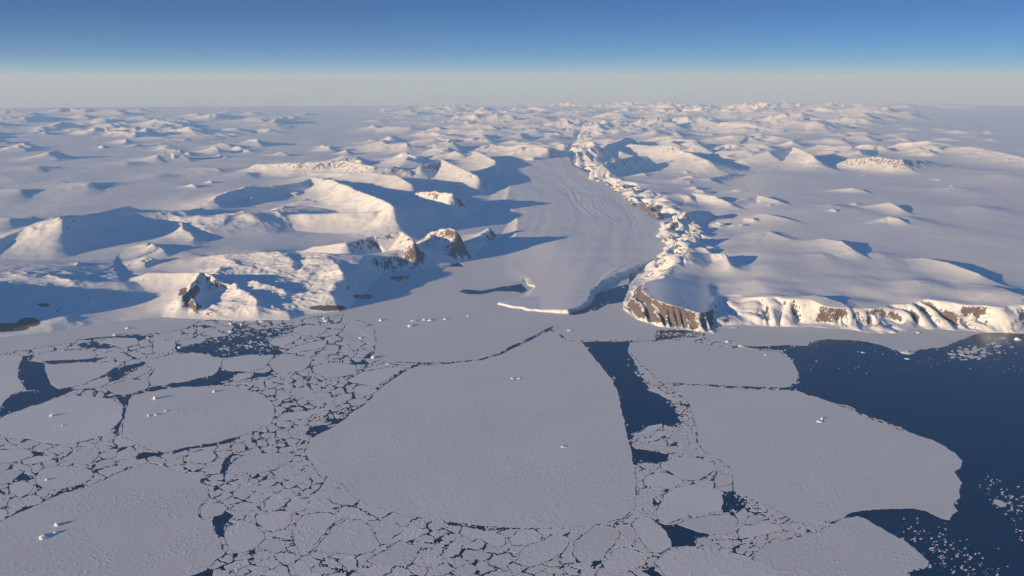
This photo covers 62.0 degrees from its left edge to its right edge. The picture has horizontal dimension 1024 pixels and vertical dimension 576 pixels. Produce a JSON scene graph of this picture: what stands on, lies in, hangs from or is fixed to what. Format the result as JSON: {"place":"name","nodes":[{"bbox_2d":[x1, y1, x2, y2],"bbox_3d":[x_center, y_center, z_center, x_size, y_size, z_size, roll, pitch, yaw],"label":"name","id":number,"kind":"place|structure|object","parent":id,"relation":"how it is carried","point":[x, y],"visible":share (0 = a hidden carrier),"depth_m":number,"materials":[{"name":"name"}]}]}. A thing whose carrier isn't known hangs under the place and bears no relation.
{"place":"outdoors","nodes":[
{"label":"outdoors","id":0,"kind":"place"},
{"bbox_2d":[0,139,570,336],"bbox_3d":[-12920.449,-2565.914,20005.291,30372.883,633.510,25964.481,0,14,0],"label":"snow hills","id":1,"kind":"structure","parent":0,"point":[257,229],"depth_m":13603.96,"materials":[{"name":"snow"}]},
{"bbox_2d":[360,294,374,298],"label":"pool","id":2,"kind":"structure","parent":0,"point":[365,296],"depth_m":10170.69,"materials":[{"name":"liquid"}]},
{"bbox_2d":[390,276,409,280],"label":"pool","id":3,"kind":"structure","parent":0,"point":[398,278],"depth_m":11097.78,"materials":[{"name":"liquid"}]},
{"bbox_2d":[459,284,526,293],"bbox_3d":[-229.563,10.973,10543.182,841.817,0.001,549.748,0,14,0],"label":"pool","id":4,"kind":"structure","parent":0,"point":[520,288],"depth_m":10462.02,"materials":[{"name":"liquid"}]},
{"bbox_2d":[0,263,1023,575],"bbox_3d":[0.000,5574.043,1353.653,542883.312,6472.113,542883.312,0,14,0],"label":"sea","id":5,"kind":"structure","parent":0,"point":[970,411],"depth_m":6654.88,"materials":[{"name":"liquid"}]},
{"bbox_2d":[0,509,7,520],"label":"ice floe","id":6,"kind":"object","parent":5,"relation":"on","point":[3,514],"visible":1,"depth_m":5056.70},
{"bbox_2d":[0,354,22,406],"bbox_3d":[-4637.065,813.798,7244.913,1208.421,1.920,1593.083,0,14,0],"label":"ice floe","id":7,"kind":"object","parent":5,"relation":"on","point":[10,383],"visible":1,"depth_m":7419.41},
{"bbox_2d":[0,469,22,484],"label":"ice floe","id":8,"kind":"object","parent":5,"relation":"on","point":[8,476],"visible":1,"depth_m":5556.53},
{"bbox_2d":[0,449,33,463],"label":"ice floe","id":9,"kind":"object","parent":5,"relation":"on","point":[9,455],"visible":1,"depth_m":5853.68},
{"bbox_2d":[9,482,32,497],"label":"ice floe","id":10,"kind":"object","parent":5,"relation":"on","point":[20,489],"visible":1,"depth_m":5379.37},
{"bbox_2d":[19,495,42,505],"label":"ice floe","id":11,"kind":"object","parent":5,"relation":"on","point":[30,500],"visible":1,"depth_m":5225.46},
{"bbox_2d":[22,456,54,463],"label":"ice floe","id":12,"kind":"object","parent":5,"relation":"on","point":[35,459],"visible":1,"depth_m":5792.03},
{"bbox_2d":[39,533,50,539],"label":"iceberg","id":13,"kind":"object","parent":5,"relation":"on","point":[44,536],"visible":1,"depth_m":4797.09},
{"bbox_2d":[0,396,122,443],"bbox_3d":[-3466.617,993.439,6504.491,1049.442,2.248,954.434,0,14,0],"label":"ice floe","id":14,"kind":"object","parent":5,"relation":"on","point":[81,418],"visible":1,"depth_m":6456.91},
{"bbox_2d":[30,350,95,360],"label":"ice floe","id":15,"kind":"object","parent":5,"relation":"on","point":[70,355],"visible":1,"depth_m":7986.46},
{"bbox_2d":[35,467,92,489],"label":"ice floe","id":16,"kind":"object","parent":5,"relation":"on","point":[61,477],"visible":1,"depth_m":5542.77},
{"bbox_2d":[62,449,98,463],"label":"ice floe","id":17,"kind":"object","parent":5,"relation":"on","point":[85,456],"visible":1,"depth_m":5837.97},
{"bbox_2d":[45,362,120,388],"bbox_3d":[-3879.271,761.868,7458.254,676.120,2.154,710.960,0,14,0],"label":"ice floe","id":18,"kind":"object","parent":5,"relation":"on","point":[61,376],"visible":1,"depth_m":7520.53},
{"bbox_2d":[72,376,108,388],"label":"ice floe","id":19,"kind":"object","parent":5,"relation":"on","point":[100,382],"visible":1,"depth_m":7247.52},
{"bbox_2d":[98,466,124,476],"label":"ice floe","id":20,"kind":"object","parent":5,"relation":"on","point":[108,471],"visible":1,"depth_m":5628.07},
{"bbox_2d":[0,463,224,575],"bbox_3d":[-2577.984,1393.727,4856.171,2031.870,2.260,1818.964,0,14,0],"label":"ice floe","id":21,"kind":"object","parent":5,"relation":"on","point":[143,520],"visible":1,"depth_m":4865.85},
{"bbox_2d":[97,338,138,346],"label":"ice floe","id":22,"kind":"object","parent":5,"relation":"on","point":[122,342],"visible":1,"depth_m":8416.02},
{"bbox_2d":[114,434,136,447],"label":"ice floe","id":23,"kind":"object","parent":5,"relation":"on","point":[120,441],"visible":1,"depth_m":6064.22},
{"bbox_2d":[113,447,138,460],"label":"ice floe","id":24,"kind":"object","parent":5,"relation":"on","point":[128,453],"visible":1,"depth_m":5869.03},
{"bbox_2d":[106,380,148,394],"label":"ice floe","id":25,"kind":"object","parent":5,"relation":"on","point":[126,387],"visible":1,"depth_m":7175.97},
{"bbox_2d":[117,457,146,466],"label":"ice floe","id":26,"kind":"object","parent":5,"relation":"on","point":[133,462],"visible":1,"depth_m":5746.25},
{"bbox_2d":[124,367,151,377],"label":"ice floe","id":27,"kind":"object","parent":5,"relation":"on","point":[138,373],"visible":1,"depth_m":7520.86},
{"bbox_2d":[152,340,175,353],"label":"ice floe","id":28,"kind":"object","parent":5,"relation":"on","point":[159,347],"visible":1,"depth_m":8287.92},
{"bbox_2d":[145,352,221,384],"bbox_3d":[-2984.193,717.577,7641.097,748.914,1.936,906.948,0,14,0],"label":"ice floe","id":29,"kind":"object","parent":5,"relation":"on","point":[175,368],"visible":1,"depth_m":7652.46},
{"bbox_2d":[178,339,203,345],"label":"ice floe","id":30,"kind":"object","parent":5,"relation":"on","point":[185,342],"visible":1,"depth_m":8416.15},
{"bbox_2d":[122,385,274,451],"bbox_3d":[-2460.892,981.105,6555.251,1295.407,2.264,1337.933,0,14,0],"label":"ice floe","id":31,"kind":"object","parent":5,"relation":"on","point":[192,416],"visible":1,"depth_m":6533.86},
{"bbox_2d":[184,450,215,463],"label":"ice floe","id":32,"kind":"object","parent":5,"relation":"on","point":[204,456],"visible":1,"depth_m":5823.01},
{"bbox_2d":[200,503,226,516],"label":"ice floe","id":33,"kind":"object","parent":5,"relation":"on","point":[212,509],"visible":1,"depth_m":5115.99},
{"bbox_2d":[224,560,249,569],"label":"ice floe","id":34,"kind":"object","parent":5,"relation":"on","point":[236,565],"visible":1,"depth_m":4524.77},
{"bbox_2d":[233,373,252,380],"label":"ice floe","id":35,"kind":"object","parent":5,"relation":"on","point":[239,376],"visible":1,"depth_m":7418.82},
{"bbox_2d":[229,502,258,511],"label":"ice floe","id":36,"kind":"object","parent":5,"relation":"on","point":[245,506],"visible":1,"depth_m":5139.67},
{"bbox_2d":[224,523,264,551],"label":"ice floe","id":37,"kind":"object","parent":5,"relation":"on","point":[243,537],"visible":1,"depth_m":4812.58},
{"bbox_2d":[222,355,273,371],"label":"ice floe","id":38,"kind":"object","parent":5,"relation":"on","point":[247,362],"visible":1,"depth_m":7787.31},
{"bbox_2d":[227,452,294,473],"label":"ice floe","id":39,"kind":"object","parent":5,"relation":"on","point":[257,463],"visible":1,"depth_m":5746.49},
{"bbox_2d":[251,551,274,563],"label":"ice floe","id":40,"kind":"object","parent":5,"relation":"on","point":[262,555],"visible":1,"depth_m":4610.67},
{"bbox_2d":[256,556,282,568],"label":"ice floe","id":41,"kind":"object","parent":5,"relation":"on","point":[271,563],"visible":1,"depth_m":4543.55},
{"bbox_2d":[256,511,291,531],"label":"ice floe","id":42,"kind":"object","parent":5,"relation":"on","point":[274,521],"visible":1,"depth_m":4999.27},
{"bbox_2d":[258,536,291,552],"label":"ice floe","id":43,"kind":"object","parent":5,"relation":"on","point":[269,543],"visible":1,"depth_m":4729.70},
{"bbox_2d":[263,496,288,510],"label":"ice floe","id":44,"kind":"object","parent":5,"relation":"on","point":[274,502],"visible":1,"depth_m":5188.75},
{"bbox_2d":[264,566,289,575],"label":"ice floe","id":45,"kind":"object","parent":5,"relation":"on","point":[280,571],"visible":1,"depth_m":4459.95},
{"bbox_2d":[264,529,293,539],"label":"ice floe","id":46,"kind":"object","parent":5,"relation":"on","point":[283,534],"visible":1,"depth_m":4834.30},
{"bbox_2d":[270,335,299,345],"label":"ice floe","id":47,"kind":"object","parent":5,"relation":"on","point":[282,341],"visible":1,"depth_m":8448.39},
{"bbox_2d":[275,553,300,563],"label":"ice floe","id":48,"kind":"object","parent":5,"relation":"on","point":[285,558],"visible":1,"depth_m":4600.53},
{"bbox_2d":[268,356,312,372],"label":"ice floe","id":49,"kind":"object","parent":5,"relation":"on","point":[286,364],"visible":1,"depth_m":7760.92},
{"bbox_2d":[277,411,311,420],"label":"ice floe","id":50,"kind":"object","parent":5,"relation":"on","point":[297,415],"visible":1,"depth_m":6534.53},
{"bbox_2d":[285,498,310,510],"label":"ice floe","id":51,"kind":"object","parent":5,"relation":"on","point":[297,504],"visible":1,"depth_m":5176.55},
{"bbox_2d":[288,563,313,574],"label":"ice floe","id":52,"kind":"object","parent":5,"relation":"on","point":[296,568],"visible":1,"depth_m":4496.66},
{"bbox_2d":[285,340,326,352],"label":"ice floe","id":53,"kind":"object","parent":5,"relation":"on","point":[312,345],"visible":1,"depth_m":8257.69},
{"bbox_2d":[294,324,325,335],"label":"ice floe","id":54,"kind":"object","parent":5,"relation":"on","point":[312,330],"visible":1,"depth_m":8786.36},
{"bbox_2d":[299,573,320,575],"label":"ice floe","id":55,"kind":"object","parent":5,"relation":"on","point":[307,574],"visible":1,"depth_m":4441.81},
{"bbox_2d":[293,513,343,552],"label":"ice floe","id":56,"kind":"object","parent":5,"relation":"on","point":[309,531],"visible":1,"depth_m":4898.46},
{"bbox_2d":[309,488,337,499],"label":"ice floe","id":57,"kind":"object","parent":5,"relation":"on","point":[328,492],"visible":1,"depth_m":5301.38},
{"bbox_2d":[307,498,340,508],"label":"ice floe","id":58,"kind":"object","parent":5,"relation":"on","point":[323,503],"visible":1,"depth_m":5176.24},
{"bbox_2d":[323,572,345,575],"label":"ice floe","id":59,"kind":"object","parent":5,"relation":"on","point":[338,574],"visible":1,"depth_m":4442.34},
{"bbox_2d":[313,362,356,376],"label":"ice floe","id":60,"kind":"object","parent":5,"relation":"on","point":[335,369],"visible":1,"depth_m":7599.41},
{"bbox_2d":[327,487,357,505],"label":"ice floe","id":61,"kind":"object","parent":5,"relation":"on","point":[343,496],"visible":1,"depth_m":5251.01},
{"bbox_2d":[316,520,379,554],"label":"ice floe","id":62,"kind":"object","parent":5,"relation":"on","point":[354,537],"visible":1,"depth_m":4781.32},
{"bbox_2d":[339,558,356,570],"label":"ice floe","id":63,"kind":"object","parent":5,"relation":"on","point":[349,564],"visible":1,"depth_m":4552.95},
{"bbox_2d":[339,330,367,340],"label":"ice floe","id":64,"kind":"object","parent":5,"relation":"on","point":[354,335],"visible":1,"depth_m":8614.45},
{"bbox_2d":[336,506,376,521],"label":"ice floe","id":65,"kind":"object","parent":5,"relation":"on","point":[350,512],"visible":1,"depth_m":5056.78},
{"bbox_2d":[343,320,369,330],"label":"ice floe","id":66,"kind":"object","parent":5,"relation":"on","point":[356,325],"visible":1,"depth_m":8966.64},
{"bbox_2d":[354,385,376,395],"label":"ice floe","id":67,"kind":"object","parent":5,"relation":"on","point":[363,390],"visible":1,"depth_m":7083.33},
{"bbox_2d":[356,545,386,565],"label":"ice floe","id":68,"kind":"object","parent":5,"relation":"on","point":[362,559],"visible":1,"depth_m":4610.58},
{"bbox_2d":[357,501,391,517],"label":"ice floe","id":69,"kind":"object","parent":5,"relation":"on","point":[376,511],"visible":1,"depth_m":5103.89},
{"bbox_2d":[357,564,393,575],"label":"ice floe","id":70,"kind":"object","parent":5,"relation":"on","point":[377,570],"visible":1,"depth_m":4478.26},
{"bbox_2d":[347,367,405,384],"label":"ice floe","id":71,"kind":"object","parent":5,"relation":"on","point":[377,376],"visible":1,"depth_m":7418.29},
{"bbox_2d":[368,520,407,543],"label":"ice floe","id":72,"kind":"object","parent":5,"relation":"on","point":[386,531],"visible":1,"depth_m":4887.89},
{"bbox_2d":[367,539,420,565],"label":"ice floe","id":73,"kind":"object","parent":5,"relation":"on","point":[401,552],"visible":1,"depth_m":4620.07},
{"bbox_2d":[381,512,415,525],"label":"ice floe","id":74,"kind":"object","parent":5,"relation":"on","point":[401,520],"visible":1,"depth_m":5010.94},
{"bbox_2d":[386,566,410,575],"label":"ice floe","id":75,"kind":"object","parent":5,"relation":"on","point":[397,571],"visible":1,"depth_m":4460.31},
{"bbox_2d":[388,527,428,543],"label":"ice floe","id":76,"kind":"object","parent":5,"relation":"on","point":[409,533],"visible":1,"depth_m":4833.82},
{"bbox_2d":[413,555,443,566],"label":"ice floe","id":77,"kind":"object","parent":5,"relation":"on","point":[429,561],"visible":1,"depth_m":4562.57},
{"bbox_2d":[429,564,454,575],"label":"ice floe","id":78,"kind":"object","parent":5,"relation":"on","point":[442,569],"visible":1,"depth_m":4487.68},
{"bbox_2d":[438,545,461,558],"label":"ice floe","id":79,"kind":"object","parent":5,"relation":"on","point":[451,550],"visible":1,"depth_m":4659.04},
{"bbox_2d":[443,557,474,567],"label":"ice floe","id":80,"kind":"object","parent":5,"relation":"on","point":[457,562],"visible":1,"depth_m":4562.28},
{"bbox_2d":[452,564,476,575],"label":"ice floe","id":81,"kind":"object","parent":5,"relation":"on","point":[467,570],"visible":1,"depth_m":4478.51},
{"bbox_2d":[305,331,635,528],"bbox_3d":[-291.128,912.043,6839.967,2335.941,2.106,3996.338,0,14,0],"label":"ice floe","id":82,"kind":"object","parent":5,"relation":"on","point":[481,442],"visible":1,"depth_m":6030.90,"materials":[{"name":"ice"}]},
{"bbox_2d":[462,549,490,560],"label":"ice floe","id":83,"kind":"object","parent":5,"relation":"on","point":[480,555],"visible":1,"depth_m":4619.99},
{"bbox_2d":[460,527,504,548],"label":"ice floe","id":84,"kind":"object","parent":5,"relation":"on","point":[496,540],"visible":1,"depth_m":4812.98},
{"bbox_2d":[0,267,991,364],"bbox_3d":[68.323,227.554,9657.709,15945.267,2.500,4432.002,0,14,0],"label":"fast ice","id":85,"kind":"structure","parent":5,"relation":"on","point":[488,326],"depth_m":8856.45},
{"bbox_2d":[484,570,515,575],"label":"ice floe","id":86,"kind":"object","parent":5,"relation":"on","point":[497,573],"visible":1,"depth_m":4442.14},
{"bbox_2d":[489,553,515,570],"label":"ice floe","id":87,"kind":"object","parent":5,"relation":"on","point":[502,561],"visible":1,"depth_m":4572.21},
{"bbox_2d":[0,270,1023,575],"bbox_3d":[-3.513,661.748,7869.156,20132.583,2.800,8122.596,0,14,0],"label":"brash ice","id":88,"kind":"structure","parent":5,"relation":"on","point":[302,480],"depth_m":5744.95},
{"bbox_2d":[509,529,540,544],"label":"ice floe","id":89,"kind":"object","parent":5,"relation":"on","point":[525,537],"visible":1,"depth_m":4802.39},
{"bbox_2d":[516,535,568,566],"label":"ice floe","id":90,"kind":"object","parent":5,"relation":"on","point":[547,549],"visible":1,"depth_m":4659.40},
{"bbox_2d":[537,527,569,537],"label":"ice floe","id":91,"kind":"object","parent":5,"relation":"on","point":[545,532],"visible":1,"depth_m":4866.07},
{"bbox_2d":[573,526,619,561],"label":"ice floe","id":92,"kind":"object","parent":5,"relation":"on","point":[594,544],"visible":1,"depth_m":4740.21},
{"bbox_2d":[596,568,620,575],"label":"ice floe","id":93,"kind":"object","parent":5,"relation":"on","point":[604,572],"visible":1,"depth_m":4451.38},
{"bbox_2d":[603,547,645,571],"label":"ice floe","id":94,"kind":"object","parent":5,"relation":"on","point":[621,559],"visible":1,"depth_m":4572.03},
{"bbox_2d":[616,524,638,539],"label":"ice floe","id":95,"kind":"object","parent":5,"relation":"on","point":[627,532],"visible":1,"depth_m":4855.03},
{"bbox_2d":[633,424,661,434],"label":"ice floe","id":96,"kind":"object","parent":5,"relation":"on","point":[652,428],"visible":1,"depth_m":6290.73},
{"bbox_2d":[639,462,656,469],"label":"ice floe","id":97,"kind":"object","parent":5,"relation":"on","point":[646,465],"visible":1,"depth_m":5686.53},
{"bbox_2d":[639,488,663,496],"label":"ice floe","id":98,"kind":"object","parent":5,"relation":"on","point":[647,492],"visible":1,"depth_m":5327.23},
{"bbox_2d":[632,517,671,552],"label":"ice floe","id":99,"kind":"object","parent":5,"relation":"on","point":[652,534],"visible":1,"depth_m":4833.62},
{"bbox_2d":[638,430,666,440],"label":"ice floe","id":100,"kind":"object","parent":5,"relation":"on","point":[657,435],"visible":1,"depth_m":6166.38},
{"bbox_2d":[647,387,678,402],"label":"ice floe","id":101,"kind":"object","parent":5,"relation":"on","point":[659,391],"visible":1,"depth_m":7015.52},
{"bbox_2d":[644,472,682,488],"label":"ice floe","id":102,"kind":"object","parent":5,"relation":"on","point":[664,480],"visible":1,"depth_m":5487.79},
{"bbox_2d":[635,443,709,456],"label":"ice floe","id":103,"kind":"object","parent":5,"relation":"on","point":[691,451],"visible":1,"depth_m":5949.31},
{"bbox_2d":[670,431,688,443],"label":"ice floe","id":104,"kind":"object","parent":5,"relation":"on","point":[678,436],"visible":1,"depth_m":6149.23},
{"bbox_2d":[661,456,715,479],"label":"ice floe","id":105,"kind":"object","parent":5,"relation":"on","point":[689,468],"visible":1,"depth_m":5671.76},
{"bbox_2d":[656,484,722,523],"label":"ice floe","id":106,"kind":"object","parent":5,"relation":"on","point":[682,502],"visible":1,"depth_m":5200.68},
{"bbox_2d":[696,538,716,546],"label":"ice floe","id":107,"kind":"object","parent":5,"relation":"on","point":[707,541],"visible":1,"depth_m":4755.40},
{"bbox_2d":[678,514,737,533],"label":"ice floe","id":108,"kind":"object","parent":5,"relation":"on","point":[719,524],"visible":1,"depth_m":4942.94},
{"bbox_2d":[628,340,797,387],"bbox_3d":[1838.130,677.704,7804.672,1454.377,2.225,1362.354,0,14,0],"label":"ice floe","id":109,"kind":"object","parent":5,"relation":"on","point":[681,361],"visible":1,"depth_m":7732.55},
{"bbox_2d":[655,548,778,575],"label":"ice floe","id":110,"kind":"object","parent":5,"relation":"on","point":[689,562],"visible":1,"depth_m":4533.91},
{"bbox_2d":[714,473,730,486],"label":"ice floe","id":111,"kind":"object","parent":5,"relation":"on","point":[724,479],"visible":1,"depth_m":5487.64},
{"bbox_2d":[717,539,733,547],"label":"ice floe","id":112,"kind":"object","parent":5,"relation":"on","point":[727,543],"visible":1,"depth_m":4739.77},
{"bbox_2d":[745,515,767,520],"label":"ice floe","id":113,"kind":"object","parent":5,"relation":"on","point":[755,517],"visible":1,"depth_m":5010.85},
{"bbox_2d":[738,523,782,538],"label":"ice floe","id":114,"kind":"object","parent":5,"relation":"on","point":[753,530],"visible":1,"depth_m":4887.66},
{"bbox_2d":[672,385,961,523],"bbox_3d":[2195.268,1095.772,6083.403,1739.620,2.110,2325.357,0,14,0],"label":"ice floe","id":115,"kind":"object","parent":5,"relation":"on","point":[786,453],"visible":1,"depth_m":5838.19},
{"bbox_2d":[754,516,928,575],"bbox_3d":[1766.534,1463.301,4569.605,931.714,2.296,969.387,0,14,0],"label":"ice floe","id":116,"kind":"object","parent":5,"relation":"on","point":[856,546],"visible":1,"depth_m":4629.44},
{"bbox_2d":[993,500,1006,506],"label":"ice floe","id":117,"kind":"object","parent":5,"relation":"on","point":[999,503],"visible":1,"depth_m":5188.60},
{"bbox_2d":[0,101,1023,154],"bbox_3d":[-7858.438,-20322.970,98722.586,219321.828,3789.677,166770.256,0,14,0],"label":"mountains","id":118,"kind":"structure","parent":0,"point":[999,128],"depth_m":43870.32,"materials":[{"name":"snow"}]},
{"bbox_2d":[0,0,1023,107],"label":"sky","id":119,"kind":"structure","parent":0,"point":[54,53],"materials":[{"name":"blue"}]},
{"bbox_2d":[459,152,672,313],"bbox_3d":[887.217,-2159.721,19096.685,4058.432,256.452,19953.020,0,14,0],"label":"glacier","id":120,"kind":"object","parent":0,"point":[572,238],"visible":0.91,"depth_m":13602.77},
{"bbox_2d":[568,137,1023,333],"bbox_3d":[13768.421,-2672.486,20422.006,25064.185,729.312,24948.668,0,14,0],"label":"snow plateau","id":121,"kind":"structure","parent":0,"point":[877,238],"depth_m":13231.90,"materials":[{"name":"snow"}]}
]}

